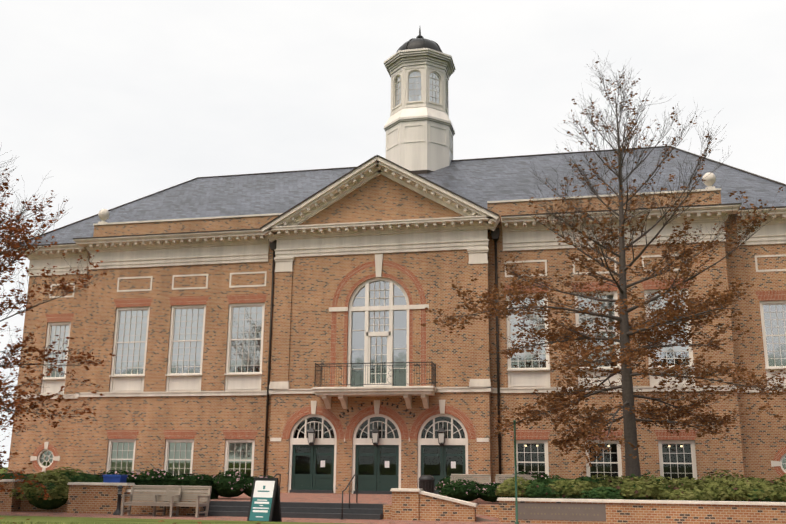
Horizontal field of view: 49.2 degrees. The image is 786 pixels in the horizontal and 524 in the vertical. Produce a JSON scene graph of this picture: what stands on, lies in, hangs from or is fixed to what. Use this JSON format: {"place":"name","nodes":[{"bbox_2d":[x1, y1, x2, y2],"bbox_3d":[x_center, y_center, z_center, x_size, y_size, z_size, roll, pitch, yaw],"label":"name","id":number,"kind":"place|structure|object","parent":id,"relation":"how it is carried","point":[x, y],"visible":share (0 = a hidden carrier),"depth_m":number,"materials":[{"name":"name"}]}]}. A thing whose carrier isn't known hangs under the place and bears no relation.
{"place":"outdoors","nodes":[
{"label":"outdoors","id":0,"kind":"place"},
{"bbox_2d":[0,467,493,523],"bbox_3d":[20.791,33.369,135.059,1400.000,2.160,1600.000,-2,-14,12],"label":"ground","id":1,"kind":"structure","parent":0,"point":[58,520],"depth_m":20.94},
{"bbox_2d":[0,142,114,499],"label":"oak tree","id":2,"kind":"object","parent":1,"relation":"on","point":[11,244],"visible":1,"depth_m":27.95,"materials":[{"name":"brown plant"}]},
{"bbox_2d":[153,485,211,517],"bbox_3d":[-6.913,7.840,28.154,1.760,0.962,0.797,-5,-15,22],"label":"bench","id":3,"kind":"object","parent":1,"relation":"on","point":[204,498],"visible":0.79,"depth_m":28.16,"materials":[{"name":"brown wood"}]},
{"bbox_2d":[0,515,447,523],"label":"lawn grass","id":4,"kind":"structure","parent":1,"relation":"on","point":[7,522],"depth_m":13.89,"materials":[{"name":"green plant"}]},
{"bbox_2d":[0,479,785,523],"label":"terrace walls","id":5,"kind":"structure","parent":1,"relation":"on","point":[396,506],"depth_m":26.92,"materials":[{"name":"brick"}]},
{"bbox_2d":[103,475,127,482],"bbox_3d":[-9.856,7.952,30.364,0.700,0.830,0.501,-2,-14,12],"label":"recycling bin","id":6,"kind":"object","parent":5,"relation":"on","point":[114,478],"visible":0.43,"depth_m":30.23,"materials":[{"name":"plastic"}]},
{"bbox_2d":[113,485,122,514],"bbox_3d":[-9.147,7.951,28.676,0.340,0.950,0.340,-2,-14,12],"label":"bollard light","id":7,"kind":"object","parent":5,"relation":"on","point":[118,509],"visible":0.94,"depth_m":28.63,"materials":[{"name":"metal"}]},
{"bbox_2d":[120,485,181,516],"bbox_3d":[-7.928,7.835,28.174,1.760,0.962,0.797,-1,-14,8],"label":"bench","id":8,"kind":"object","parent":5,"relation":"on","point":[148,492],"visible":0.88,"depth_m":28.43,"materials":[{"name":"brown wood"}]},
{"bbox_2d":[247,476,281,521],"bbox_3d":[-3.713,6.918,24.962,0.790,1.364,0.652,-6,-15,24],"label":"sandwich board sign","id":9,"kind":"object","parent":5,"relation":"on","point":[265,505],"visible":1,"depth_m":24.87,"materials":[{"name":"plastic"}]},
{"bbox_2d":[273,474,280,492],"bbox_3d":[-4.096,7.764,28.621,0.100,1.381,1.872,-2,-14,12],"label":"handrail","id":10,"kind":"object","parent":5,"relation":"on","point":[279,481],"visible":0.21,"depth_m":29.54,"materials":[{"name":"metal"}]},
{"bbox_2d":[340,474,357,519],"bbox_3d":[-1.410,7.649,28.042,0.100,1.381,1.872,-2,-14,12],"label":"handrail","id":11,"kind":"object","parent":5,"relation":"on","point":[349,495],"visible":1,"depth_m":28.03,"materials":[{"name":"metal"}]},
{"bbox_2d":[419,475,434,493],"bbox_3d":[1.202,8.062,30.581,0.580,0.920,0.580,-2,-14,12],"label":"trash can","id":12,"kind":"object","parent":5,"relation":"on","point":[426,483],"visible":0.75,"depth_m":30.40,"materials":[{"name":"metal"}]},
{"bbox_2d":[513,420,518,523],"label":"pole","id":13,"kind":"object","parent":5,"relation":"on","point":[516,500],"visible":1,"depth_m":25.96,"materials":[{"name":"metal"}]},
{"bbox_2d":[0,467,785,509],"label":"shrubs and hedges","id":14,"kind":"object","parent":1,"relation":"on","point":[631,487],"visible":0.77,"depth_m":28.10,"materials":[{"name":"green plant"}]},
{"bbox_2d":[447,474,490,501],"bbox_3d":[2.796,8.228,31.295,1.510,0.962,0.797,-2,-14,12],"label":"terrace bench","id":15,"kind":"object","parent":1,"relation":"on","point":[469,477],"depth_m":31.66,"materials":[{"name":"brown wood"}]},
{"bbox_2d":[495,474,536,484],"bbox_3d":[4.429,8.183,31.043,1.510,0.962,0.797,-2,-14,12],"label":"terrace bench","id":16,"kind":"object","parent":1,"relation":"on","point":[528,477],"depth_m":31.48,"materials":[{"name":"brown wood"}]},
{"bbox_2d":[417,56,785,476],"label":"oak tree","id":17,"kind":"object","parent":1,"relation":"on","point":[670,316],"visible":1,"depth_m":31.13,"materials":[{"name":"brown plant"}]},
{"bbox_2d":[0,0,785,466],"label":"sky","id":18,"kind":"structure","parent":0,"point":[117,103],"materials":[{"name":"white"}]},
{"bbox_2d":[8,146,785,494],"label":"building","id":19,"kind":"structure","parent":0,"point":[260,324],"depth_m":41.80,"materials":[{"name":"brick"}]},
{"bbox_2d":[384,28,454,173],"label":"cupola","id":20,"kind":"object","parent":19,"relation":"on","point":[418,126],"visible":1,"depth_m":53.54,"materials":[{"name":"white wood"}]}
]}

